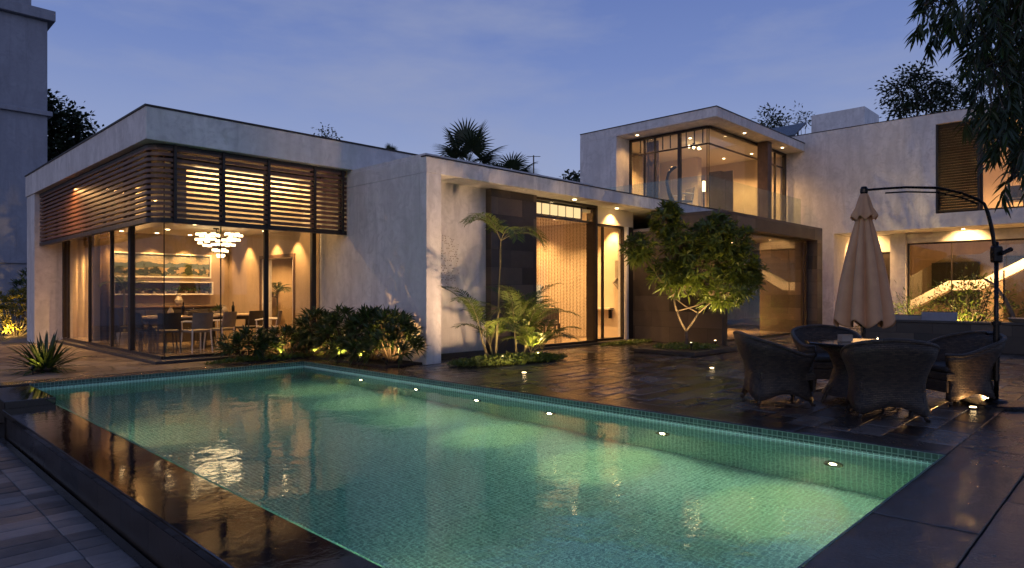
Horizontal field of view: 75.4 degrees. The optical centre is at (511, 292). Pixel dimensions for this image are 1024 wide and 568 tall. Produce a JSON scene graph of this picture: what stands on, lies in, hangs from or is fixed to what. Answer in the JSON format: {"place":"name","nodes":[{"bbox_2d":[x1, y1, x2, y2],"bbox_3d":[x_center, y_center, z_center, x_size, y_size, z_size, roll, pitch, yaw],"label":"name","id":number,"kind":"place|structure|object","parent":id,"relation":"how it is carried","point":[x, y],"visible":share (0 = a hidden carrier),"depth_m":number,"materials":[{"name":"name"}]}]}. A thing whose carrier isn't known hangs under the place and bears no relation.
{"place":"outdoors","nodes":[
{"label":"outdoors","id":0,"kind":"place"},
{"bbox_2d":[0,0,55,328],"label":"neighbour building","id":1,"kind":"structure","parent":0,"point":[25,27],"depth_m":24.36,"materials":[{"name":"concrete"}]},
{"bbox_2d":[0,385,55,438],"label":"corner slab","id":2,"kind":"structure","parent":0,"point":[19,396],"depth_m":8.54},
{"bbox_2d":[0,442,141,567],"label":"path","id":3,"kind":"structure","parent":0,"point":[43,524],"depth_m":5.00,"materials":[{"name":"wood"}]},
{"bbox_2d":[0,329,304,382],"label":"patio","id":4,"kind":"structure","parent":0,"point":[103,363],"depth_m":12.37,"materials":[{"name":"stone"}]},
{"bbox_2d":[0,287,26,335],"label":"round shrub","id":5,"kind":"object","parent":4,"relation":"on","point":[7,322],"visible":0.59,"depth_m":20.29,"materials":[{"name":"green plant"}]},
{"bbox_2d":[0,267,26,334],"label":"round shrub","id":6,"kind":"object","parent":4,"relation":"on","point":[16,282],"visible":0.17,"depth_m":21.68,"materials":[{"name":"green plant"}]},
{"bbox_2d":[0,331,94,375],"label":"strap leaf plant","id":7,"kind":"object","parent":4,"relation":"on","point":[43,360],"visible":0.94,"depth_m":11.16,"materials":[{"name":"green plant"}]},
{"bbox_2d":[184,311,197,315],"bbox_3d":[-7.304,0.484,15.081,0.180,0.100,0.250,0,0,44],"label":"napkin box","id":8,"kind":"object","parent":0,"point":[188,313],"visible":0.76,"depth_m":14.99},
{"bbox_2d":[41,367,929,567],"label":"water","id":9,"kind":"structure","parent":0,"point":[384,473],"depth_m":5.33,"materials":[{"name":"liquid"}]},
{"bbox_2d":[29,361,945,567],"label":"waterline tiles","id":10,"kind":"object","parent":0,"point":[893,451],"visible":0.68,"depth_m":7.71,"materials":[{"name":"tile"}]},
{"bbox_2d":[31,0,1020,178],"label":"sky","id":11,"kind":"structure","parent":0,"point":[542,75],"materials":[{"name":"blue"}]},
{"bbox_2d":[538,285,542,301],"bbox_3d":[0.669,0.550,17.901,0.340,1.500,0.340,0,0,44],"label":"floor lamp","id":12,"kind":"object","parent":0,"point":[541,293],"visible":0.12,"depth_m":17.78,"materials":[{"name":"white metal"}]},
{"bbox_2d":[328,324,1023,446],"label":"deck","id":13,"kind":"structure","parent":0,"point":[624,372],"depth_m":9.39,"materials":[{"name":"stone"}]},
{"bbox_2d":[232,351,421,367],"bbox_3d":[-3.670,1.333,12.858,3.490,0.035,2.120,0,0,44],"label":"planting bed","id":14,"kind":"object","parent":13,"relation":"on","point":[378,363],"visible":0.5,"depth_m":12.76,"materials":[{"name":"soil"}]},
{"bbox_2d":[211,325,286,361],"bbox_3d":[-5.202,0.996,13.088,1.236,0.777,1.476,0,0,44],"label":"spiky shrub","id":15,"kind":"object","parent":14,"relation":"on","point":[246,333],"visible":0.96,"depth_m":12.84,"materials":[{"name":"green plant"}]},
{"bbox_2d":[204,351,323,364],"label":"ground cover","id":16,"kind":"object","parent":14,"relation":"on","point":[243,358],"visible":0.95,"depth_m":12.85,"materials":[{"name":"green plant"}]},
{"bbox_2d":[250,321,312,355],"bbox_3d":[-4.727,0.989,13.720,1.431,0.837,1.167,0,0,-19],"label":"spiky shrub","id":17,"kind":"object","parent":14,"relation":"on","point":[294,331],"visible":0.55,"depth_m":13.57,"materials":[{"name":"green plant"}]},
{"bbox_2d":[282,306,344,355],"bbox_3d":[-4.107,0.835,14.060,1.543,1.128,1.380,0,0,44],"label":"spiky shrub","id":18,"kind":"object","parent":14,"relation":"on","point":[309,317],"visible":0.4,"depth_m":13.85,"materials":[{"name":"green plant"}]},
{"bbox_2d":[308,303,373,361],"bbox_3d":[-3.442,0.786,13.484,1.719,1.230,1.349,0,0,44],"label":"spiky shrub","id":19,"kind":"object","parent":14,"relation":"on","point":[322,329],"visible":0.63,"depth_m":13.21,"materials":[{"name":"green plant"}]},
{"bbox_2d":[334,303,403,363],"bbox_3d":[-2.746,0.813,12.865,1.538,1.242,1.417,0,0,44],"label":"spiky shrub","id":20,"kind":"object","parent":14,"relation":"on","point":[357,319],"visible":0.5,"depth_m":12.62,"materials":[{"name":"green plant"}]},
{"bbox_2d":[353,304,429,368],"bbox_3d":[-2.231,0.783,12.303,1.504,1.178,1.377,0,0,44],"label":"spiky shrub","id":21,"kind":"object","parent":14,"relation":"on","point":[403,319],"visible":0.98,"depth_m":12.10,"materials":[{"name":"green plant"}]},
{"bbox_2d":[441,212,548,356],"bbox_3d":[-0.502,-0.083,12.792,2.262,2.810,2.646,0,0,44],"label":"areca palm","id":22,"kind":"object","parent":13,"relation":"on","point":[495,325],"visible":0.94,"depth_m":12.75,"materials":[{"name":"green plant"}]},
{"bbox_2d":[446,351,567,366],"bbox_3d":[-0.034,1.238,12.715,1.216,0.216,2.788,0,0,44],"label":"ground cover","id":23,"kind":"object","parent":13,"relation":"on","point":[510,358],"visible":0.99,"depth_m":12.36,"materials":[{"name":"green plant"}]},
{"bbox_2d":[24,102,1023,364],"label":"villa","id":24,"kind":"object","parent":13,"relation":"on","point":[320,222],"visible":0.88,"depth_m":17.16,"materials":[{"name":"concrete"}]},
{"bbox_2d":[73,239,87,336],"bbox_3d":[-11.762,-0.110,19.318,0.076,2.760,1.903,0,0,44],"label":"drape","id":25,"kind":"object","parent":24,"relation":"hanging from","point":[80,288],"visible":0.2,"depth_m":18.80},
{"bbox_2d":[100,232,108,343],"bbox_3d":[-9.933,-0.110,16.142,0.080,2.760,0.199,0,0,44],"label":"drape","id":26,"kind":"object","parent":24,"relation":"hanging from","point":[104,289],"visible":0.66,"depth_m":16.12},
{"bbox_2d":[62,156,162,358],"bbox_3d":[-9.425,-0.666,15.331,7.690,3.877,0.100,0,0,44],"label":"window","id":27,"kind":"structure","parent":24,"relation":"in","point":[131,230],"depth_m":14.91,"materials":[{"name":"metal"}]},
{"bbox_2d":[97,270,150,344],"bbox_3d":[-9.384,0.364,16.040,1.111,1.820,1.200,0,0,44],"label":"potted palm","id":28,"kind":"object","parent":24,"relation":"on","point":[121,282],"visible":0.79,"depth_m":15.95,"materials":[{"name":"plant"}]},
{"bbox_2d":[118,310,150,346],"bbox_3d":[-8.913,0.855,15.696,0.476,0.841,0.586,0,0,4],"label":"dining chair","id":29,"kind":"object","parent":24,"relation":"on","point":[143,312],"visible":0.39,"depth_m":15.45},
{"bbox_2d":[135,312,165,351],"bbox_3d":[-7.935,0.855,14.425,0.476,0.841,0.586,0,0,39],"label":"dining chair","id":30,"kind":"object","parent":24,"relation":"on","point":[138,321],"visible":0.57,"depth_m":14.16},
{"bbox_2d":[145,310,173,347],"bbox_3d":[-8.243,0.855,15.479,0.586,0.841,0.476,0,0,44],"label":"dining chair","id":31,"kind":"object","parent":24,"relation":"on","point":[150,313],"visible":0.32,"depth_m":15.51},
{"bbox_2d":[114,251,210,277],"bbox_3d":[-9.041,-0.695,17.189,0.050,0.630,2.400,0,0,44],"label":"picture","id":32,"kind":"object","parent":24,"relation":"attached to","point":[178,265],"visible":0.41,"depth_m":17.24,"materials":[{"name":"multicoloured paint"}]},
{"bbox_2d":[114,281,212,294],"bbox_3d":[-8.992,-0.105,17.142,0.195,0.350,2.400,0,0,44],"label":"wall niche","id":33,"kind":"object","parent":24,"relation":"attached to","point":[158,285],"depth_m":17.29,"materials":[{"name":"white paint"}]},
{"bbox_2d":[115,287,125,293],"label":"potted plant","id":34,"kind":"object","parent":33,"relation":"on","point":[119,290],"visible":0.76,"depth_m":16.37,"materials":[{"name":"green plant"}]},
{"bbox_2d":[137,285,148,293],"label":"potted plant","id":35,"kind":"object","parent":33,"relation":"in","point":[144,288],"visible":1,"depth_m":16.75,"materials":[{"name":"green plant"}]},
{"bbox_2d":[170,285,180,293],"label":"potted plant","id":36,"kind":"object","parent":33,"relation":"in","point":[176,291],"visible":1,"depth_m":17.31,"materials":[{"name":"green plant"}]},
{"bbox_2d":[181,286,190,293],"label":"potted plant","id":37,"kind":"object","parent":33,"relation":"on","point":[188,289],"visible":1,"depth_m":17.50,"materials":[{"name":"green plant"}]},
{"bbox_2d":[109,305,218,343],"bbox_3d":[-8.861,0.814,16.986,0.510,0.920,2.500,0,0,44],"label":"sideboard","id":38,"kind":"object","parent":24,"relation":"on","point":[118,316],"visible":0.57,"depth_m":16.71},
{"bbox_2d":[175,294,182,305],"bbox_3d":[-8.656,0.200,17.205,0.190,0.300,0.195,0,0,44],"label":"vase","id":39,"kind":"object","parent":38,"relation":"on","point":[178,300],"visible":1,"depth_m":17.15,"materials":[{"name":"ceramic"}]},
{"bbox_2d":[153,313,181,353],"bbox_3d":[-7.288,0.855,14.021,0.476,0.841,0.586,0,0,-36],"label":"dining chair","id":40,"kind":"object","parent":24,"relation":"on","point":[172,322],"visible":0.98,"depth_m":13.85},
{"bbox_2d":[138,315,217,351],"bbox_3d":[-7.564,0.904,14.957,0.850,0.740,1.500,0,0,44],"label":"dining table","id":41,"kind":"object","parent":24,"relation":"on","point":[149,320],"visible":0.47,"depth_m":14.68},
{"bbox_2d":[181,312,213,352],"bbox_3d":[-6.713,0.855,14.140,0.586,0.841,0.492,0,0,36],"label":"armchair","id":42,"kind":"object","parent":24,"relation":"on","point":[202,322],"visible":0.96,"depth_m":14.00,"materials":[{"name":"fabric"}]},
{"bbox_2d":[189,309,215,343],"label":"dining chair","id":43,"kind":"object","parent":24,"relation":"on","point":[202,310],"visible":0.3,"depth_m":16.95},
{"bbox_2d":[194,228,242,257],"bbox_3d":[-6.931,-1.150,15.531,1.024,0.700,0.873,0,0,14],"label":"chandelier","id":44,"kind":"object","parent":24,"relation":"hanging from","point":[230,239],"visible":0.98,"depth_m":15.48,"materials":[{"name":"white glass"}]},
{"bbox_2d":[203,311,236,349],"bbox_3d":[-6.487,0.855,14.782,0.586,0.841,0.492,0,0,14],"label":"armchair","id":45,"kind":"object","parent":24,"relation":"on","point":[228,319],"visible":0.66,"depth_m":14.63,"materials":[{"name":"fabric"}]},
{"bbox_2d":[191,313,260,346],"bbox_3d":[-6.980,0.904,16.203,0.900,0.740,1.500,0,0,44],"label":"dining table","id":46,"kind":"object","parent":24,"relation":"on","point":[245,316],"visible":0.22,"depth_m":15.98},
{"bbox_2d":[211,304,222,313],"bbox_3d":[-7.181,0.397,16.200,0.363,0.270,0.416,0,0,44],"label":"centrepiece","id":47,"kind":"object","parent":46,"relation":"on","point":[217,308],"visible":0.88,"depth_m":16.14,"materials":[{"name":"ceramic"}]},
{"bbox_2d":[222,305,227,312],"bbox_3d":[-7.015,0.424,16.167,0.139,0.220,0.143,0,0,44],"label":"vase","id":48,"kind":"object","parent":46,"relation":"on","point":[224,309],"visible":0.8,"depth_m":16.12,"materials":[{"name":"ceramic"}]},
{"bbox_2d":[163,156,320,358],"bbox_3d":[-5.490,-0.666,13.819,0.100,3.877,3.320,0,0,44],"label":"window","id":49,"kind":"structure","parent":24,"relation":"in","point":[265,232],"depth_m":14.06,"materials":[{"name":"metal"}]},
{"bbox_2d":[233,310,262,344],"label":"dining chair","id":50,"kind":"object","parent":24,"relation":"on","point":[253,315],"visible":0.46,"depth_m":15.53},
{"bbox_2d":[255,310,281,345],"bbox_3d":[-5.720,0.855,15.597,0.586,0.841,0.492,0,0,-16],"label":"armchair","id":51,"kind":"object","parent":24,"relation":"on","point":[278,318],"visible":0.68,"depth_m":15.44,"materials":[{"name":"white paint"}]},
{"bbox_2d":[272,282,291,338],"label":"potted palm","id":52,"kind":"object","parent":24,"relation":"on","point":[279,289],"visible":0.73,"depth_m":17.60,"materials":[{"name":"plant"}]},
{"bbox_2d":[441,235,458,284],"bbox_3d":[-1.357,-0.654,13.536,0.022,1.019,0.733,0,0,44],"label":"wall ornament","id":53,"kind":"object","parent":24,"relation":"attached to","point":[449,260],"depth_m":13.59,"materials":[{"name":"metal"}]},
{"bbox_2d":[538,313,560,341],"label":"dining chair","id":54,"kind":"object","parent":24,"relation":"on","point":[550,324],"visible":0.3,"depth_m":17.49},
{"bbox_2d":[541,308,559,336],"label":"dining chair","id":55,"kind":"object","parent":24,"relation":"on","point":[556,315],"visible":0.36,"depth_m":19.13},
{"bbox_2d":[537,201,581,219],"bbox_3d":[1.129,-2.005,16.268,0.065,0.310,1.900,0,0,44],"label":"transom window","id":56,"kind":"structure","parent":24,"relation":"attached to","point":[556,210],"depth_m":16.27,"materials":[{"name":"glass"}]},
{"bbox_2d":[537,215,588,340],"bbox_3d":[1.163,-0.320,16.451,0.110,3.060,2.330,0,0,44],"label":"slatted panel","id":57,"kind":"object","parent":24,"relation":"hanging from","point":[559,218],"visible":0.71,"depth_m":16.66,"materials":[{"name":"wood"}]},
{"bbox_2d":[537,197,597,347],"bbox_3d":[1.318,-0.469,16.301,0.106,3.538,2.490,0,0,44],"label":"door frame","id":58,"kind":"structure","parent":24,"relation":"in","point":[595,208],"depth_m":17.12,"materials":[{"name":"metal"}]},
{"bbox_2d":[586,307,613,317],"bbox_3d":[2.542,0.595,19.159,0.830,0.310,0.215,0,0,44],"label":"console shelf","id":59,"kind":"object","parent":24,"relation":"attached to","point":[609,312],"visible":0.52,"depth_m":18.96,"materials":[{"name":"white paint"}]},
{"bbox_2d":[598,224,623,340],"bbox_3d":[2.608,-0.255,17.829,0.086,3.090,1.300,0,0,44],"label":"door","id":60,"kind":"structure","parent":24,"relation":"in","point":[602,226],"depth_m":18.01,"materials":[{"name":"metal"}]},
{"bbox_2d":[612,260,617,288],"bbox_3d":[2.949,-0.480,18.841,0.217,0.839,0.105,0,0,44],"label":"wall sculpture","id":61,"kind":"object","parent":24,"relation":"attached to","point":[616,274],"depth_m":18.82,"materials":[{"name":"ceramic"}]},
{"bbox_2d":[632,154,642,194],"bbox_3d":[4.946,-3.910,25.598,0.076,2.680,2.804,0,0,44],"label":"drape","id":62,"kind":"object","parent":24,"relation":"hanging from","point":[637,174],"visible":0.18,"depth_m":25.46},
{"bbox_2d":[646,140,658,197],"bbox_3d":[4.943,-3.935,23.299,0.505,2.730,0.075,0,0,44],"label":"window","id":63,"kind":"structure","parent":24,"relation":"hanging from","point":[649,175],"depth_m":23.35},
{"bbox_2d":[629,125,707,202],"bbox_3d":[5.295,-3.995,22.636,3.030,2.870,0.110,0,0,44],"label":"window","id":64,"kind":"structure","parent":24,"relation":"in","point":[679,148],"depth_m":22.79,"materials":[{"name":"metal"}]},
{"bbox_2d":[665,166,676,200],"bbox_3d":[5.524,-3.450,23.014,0.352,1.833,0.341,0,0,1],"label":"arc lamp","id":65,"kind":"object","parent":24,"relation":"on","point":[669,193],"visible":0.59,"depth_m":23.01,"materials":[{"name":"black metal"}]},
{"bbox_2d":[673,187,694,204],"bbox_3d":[5.894,-3.074,22.870,0.733,1.052,0.614,0,0,-16],"label":"armchair","id":66,"kind":"object","parent":24,"relation":"on","point":[688,195],"visible":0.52,"depth_m":22.86,"materials":[{"name":"fabric"}]},
{"bbox_2d":[702,181,704,206],"bbox_3d":[6.477,-3.150,22.366,0.200,1.200,0.200,0,0,44],"label":"floor lamp","id":67,"kind":"object","parent":24,"relation":"on","point":[703,186],"visible":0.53,"depth_m":22.35,"materials":[{"name":"white metal"}]},
{"bbox_2d":[708,126,786,220],"bbox_3d":[8.595,-3.995,23.828,0.110,2.870,6.250,0,0,44],"label":"window","id":68,"kind":"structure","parent":24,"relation":"in","point":[784,155],"depth_m":25.30,"materials":[{"name":"metal"}]},
{"bbox_2d":[727,232,807,341],"bbox_3d":[7.420,-0.180,19.392,0.120,3.000,6.250,0,0,44],"label":"window","id":69,"kind":"structure","parent":24,"relation":"in","point":[804,244],"depth_m":21.40,"materials":[{"name":"metal"}]},
{"bbox_2d":[882,252,889,284],"bbox_3d":[14.441,-0.110,25.550,0.460,2.860,0.070,0,0,44],"label":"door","id":70,"kind":"structure","parent":24,"relation":"in","point":[886,255],"depth_m":25.49,"materials":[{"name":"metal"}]},
{"bbox_2d":[907,238,1023,313],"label":"window","id":71,"kind":"structure","parent":24,"relation":"in","point":[908,245],"depth_m":24.27,"materials":[{"name":"metal"}]},
{"bbox_2d":[937,118,1023,213],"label":"window","id":72,"kind":"structure","parent":24,"relation":"in","point":[981,174],"depth_m":21.85,"materials":[{"name":"wood"}]},
{"bbox_2d":[1001,185,1023,206],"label":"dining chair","id":73,"kind":"object","parent":24,"relation":"on","point":[1016,195],"visible":0.41,"depth_m":22.42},
{"bbox_2d":[468,283,580,352],"bbox_3d":[0.359,0.567,13.021,2.351,1.524,2.374,0,0,44],"label":"areca palm","id":74,"kind":"object","parent":13,"relation":"on","point":[528,317],"visible":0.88,"depth_m":12.97,"materials":[{"name":"green plant"}]},
{"bbox_2d":[599,338,652,345],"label":"ground cover","id":75,"kind":"object","parent":13,"relation":"on","point":[628,341],"visible":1,"depth_m":17.16,"materials":[{"name":"green plant"}]},
{"bbox_2d":[634,345,737,356],"bbox_3d":[3.962,1.299,15.047,1.500,0.098,2.000,0,0,44],"label":"stone planter","id":76,"kind":"object","parent":13,"relation":"on","point":[688,351],"visible":0.66,"depth_m":14.45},
{"bbox_2d":[652,340,718,349],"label":"ground cover","id":77,"kind":"object","parent":76,"relation":"on","point":[695,346],"visible":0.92,"depth_m":14.75,"materials":[{"name":"green plant"}]},
{"bbox_2d":[617,199,770,344],"bbox_3d":[4.139,-0.419,15.088,3.470,3.464,1.727,0,0,9],"label":"plumeria tree","id":78,"kind":"object","parent":76,"relation":"in","point":[724,252],"visible":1,"depth_m":14.87,"materials":[{"name":"green plant"}]},
{"bbox_2d":[733,331,816,405],"bbox_3d":[3.196,0.914,8.153,0.849,0.880,0.927,0,0,3],"label":"wicker chair","id":79,"kind":"object","parent":13,"relation":"on","point":[773,369],"visible":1,"depth_m":7.81,"materials":[{"name":"black wicker"}]},
{"bbox_2d":[791,324,862,384],"bbox_3d":[4.480,0.914,9.406,0.927,0.880,0.849,0,0,9],"label":"wicker chair","id":80,"kind":"object","parent":13,"relation":"on","point":[822,366],"visible":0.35,"depth_m":9.58,"materials":[{"name":"black wicker"}]},
{"bbox_2d":[804,338,884,409],"bbox_3d":[4.264,0.981,8.100,1.260,0.749,1.260,0,0,44],"label":"patio table","id":81,"kind":"object","parent":13,"relation":"on","point":[837,385],"visible":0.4,"depth_m":8.00,"materials":[{"name":"black glass"}]},
{"bbox_2d":[838,334,852,341],"bbox_3d":[4.080,0.561,8.112,0.140,0.085,0.100,0,0,-6],"label":"napkin box","id":82,"kind":"object","parent":81,"relation":"on","point":[845,337],"visible":1,"depth_m":8.07,"materials":[{"name":"ceramic"}]},
{"bbox_2d":[840,338,939,422],"bbox_3d":[4.076,0.914,7.196,0.927,0.880,0.850,0,0,17],"label":"wicker chair","id":83,"kind":"object","parent":13,"relation":"on","point":[888,372],"visible":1,"depth_m":6.90,"materials":[{"name":"black wicker"}]},
{"bbox_2d":[892,281,956,314],"bbox_3d":[13.409,0.690,21.883,2.928,2.295,2.277,0,0,44],"label":"leafy bush","id":84,"kind":"object","parent":13,"relation":"on","point":[907,305],"visible":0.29,"depth_m":21.88,"materials":[{"name":"green plant"}]},
{"bbox_2d":[833,186,1023,410],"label":"parasol","id":85,"kind":"object","parent":13,"relation":"on","point":[864,301],"visible":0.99,"depth_m":7.89,"materials":[{"name":"beige fabric"}]},
{"bbox_2d":[926,330,1006,406],"bbox_3d":[5.480,0.914,8.158,0.849,0.880,0.927,0,0,-8],"label":"wicker chair","id":86,"kind":"object","parent":13,"relation":"on","point":[963,365],"visible":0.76,"depth_m":7.82,"materials":[{"name":"black wicker"}]},
{"bbox_2d":[920,262,1023,321],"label":"leafy bush","id":87,"kind":"object","parent":13,"relation":"on","point":[968,307],"visible":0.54,"depth_m":20.24,"materials":[{"name":"green plant"}]},
{"bbox_2d":[983,278,1015,321],"bbox_3d":[14.293,0.472,19.344,0.858,1.791,0.275,0,0,44],"label":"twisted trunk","id":88,"kind":"object","parent":13,"relation":"on","point":[1011,313],"visible":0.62,"depth_m":19.20,"materials":[{"name":"brown plant"}]},
{"bbox_2d":[709,170,732,210],"bbox_3d":[8.400,-3.650,26.138,1.000,2.200,0.710,0,0,44],"label":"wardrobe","id":89,"kind":"object","parent":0,"point":[720,189],"visible":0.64,"depth_m":25.86,"materials":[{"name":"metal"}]},
{"bbox_2d":[727,318,759,324],"bbox_3d":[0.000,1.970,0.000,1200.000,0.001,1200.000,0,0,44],"label":"ground","id":90,"kind":"structure","parent":0,"point":[752,321],"depth_m":44.55,"materials":[{"name":"stone"}]},
{"bbox_2d":[47,89,103,161],"bbox_3d":[-21.417,-4.225,31.002,4.744,11.167,3.911,0,0,15],"label":"broadleaf tree","id":91,"kind":"object","parent":90,"relation":"on","point":[60,141],"visible":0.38,"depth_m":30.64,"materials":[{"name":"green plant"}]},
{"bbox_2d":[0,418,214,567],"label":"pool wall","id":92,"kind":"structure","parent":90,"relation":"on","point":[140,540],"depth_m":5.22,"materials":[{"name":"stone"}]},
{"bbox_2d":[1,404,381,567],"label":"overflow coping","id":93,"kind":"object","parent":92,"relation":"on","point":[213,524],"visible":1,"depth_m":4.55,"materials":[{"name":"stone"}]},
{"bbox_2d":[0,360,302,386],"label":"coping","id":94,"kind":"object","parent":90,"relation":"on","point":[15,383],"visible":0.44,"depth_m":10.97,"materials":[{"name":"stone"}]},
{"bbox_2d":[312,122,342,139],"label":"airy tree","id":95,"kind":"object","parent":90,"relation":"on","point":[322,131],"visible":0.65,"depth_m":33.88,"materials":[{"name":"green plant"}]},
{"bbox_2d":[385,143,397,149],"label":"fan palm","id":96,"kind":"object","parent":90,"relation":"on","point":[389,147],"visible":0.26,"depth_m":26.89,"materials":[{"name":"green plant"}]},
{"bbox_2d":[433,117,507,165],"bbox_3d":[-1.562,-2.548,24.527,3.431,7.800,3.250,0,0,44],"label":"fan palm","id":97,"kind":"object","parent":90,"relation":"on","point":[474,141],"visible":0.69,"depth_m":24.11,"materials":[{"name":"green plant"}]},
{"bbox_2d":[488,151,539,174],"bbox_3d":[-0.153,-2.075,25.564,2.864,6.854,2.547,0,0,15],"label":"fan palm","id":98,"kind":"object","parent":90,"relation":"on","point":[514,163],"visible":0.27,"depth_m":25.05,"materials":[{"name":"green plant"}]},
{"bbox_2d":[559,169,579,181],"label":"broadleaf tree","id":99,"kind":"object","parent":90,"relation":"on","point":[575,177],"visible":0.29,"depth_m":39.79,"materials":[{"name":"green plant"}]},
{"bbox_2d":[294,358,955,454],"bbox_3d":[-0.242,1.645,9.510,11.106,0.611,0.398,0,0,44],"label":"pool coping","id":100,"kind":"object","parent":90,"relation":"on","point":[869,439],"visible":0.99,"depth_m":7.32,"materials":[{"name":"slate"},{"name":"stone"}]},
{"bbox_2d":[750,102,796,127],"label":"airy tree","id":101,"kind":"object","parent":90,"relation":"on","point":[777,124],"visible":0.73,"depth_m":37.77,"materials":[{"name":"green plant"}]},
{"bbox_2d":[789,102,814,134],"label":"airy tree","id":102,"kind":"object","parent":90,"relation":"on","point":[808,121],"visible":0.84,"depth_m":43.94,"materials":[{"name":"green plant"}]},
{"bbox_2d":[801,447,1023,567],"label":"coping","id":103,"kind":"object","parent":90,"relation":"on","point":[942,512],"visible":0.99,"depth_m":3.94,"materials":[{"name":"slate"},{"name":"stone"}]},
{"bbox_2d":[869,58,979,120],"bbox_3d":[22.425,-5.621,36.047,5.493,13.947,3.626,0,0,-14],"label":"airy tree","id":104,"kind":"object","parent":90,"relation":"on","point":[936,98],"visible":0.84,"depth_m":35.78,"materials":[{"name":"green plant"}]},
{"bbox_2d":[957,395,1023,567],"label":"deck","id":105,"kind":"structure","parent":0,"point":[999,543],"depth_m":4.00,"materials":[{"name":"slate"}]},
{"bbox_2d":[861,320,1023,354],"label":"wall","id":106,"kind":"structure","parent":105,"relation":"on","point":[926,331],"depth_m":15.36,"materials":[{"name":"black stone"}]},
{"bbox_2d":[895,314,920,319],"bbox_3d":[9.427,0.608,16.220,1.200,0.120,0.300,0,0,44],"label":"planter box","id":107,"kind":"object","parent":106,"relation":"on","point":[907,317],"visible":0.32,"depth_m":15.93,"materials":[{"name":"concrete"}]},
{"bbox_2d":[921,311,957,320],"bbox_3d":[10.065,0.563,15.599,0.660,0.210,0.360,0,0,44],"label":"planter box","id":108,"kind":"object","parent":106,"relation":"on","point":[937,316],"visible":1,"depth_m":15.46,"materials":[{"name":"concrete"}]},
{"bbox_2d":[1008,318,1023,322],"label":"shallow bowl","id":109,"kind":"object","parent":106,"relation":"on","point":[1017,320],"visible":1,"depth_m":14.41,"materials":[{"name":"ceramic"}]},
{"bbox_2d":[903,0,1023,217],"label":"overhanging tree","id":110,"kind":"object","parent":105,"relation":"on","point":[1004,113],"visible":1,"depth_m":6.95,"materials":[{"name":"green plant"}]},
{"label":"pool floor","id":111,"kind":"structure","parent":0,"visible":0},
{"bbox_2d":[37,365,933,464],"bbox_3d":[-1.761,2.062,7.633,10.669,1.275,4.409,0,0,44],"label":"pool lining","id":112,"kind":"object","parent":111,"relation":"on","point":[804,443],"visible":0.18,"depth_m":8.10,"materials":[{"name":"tile"}]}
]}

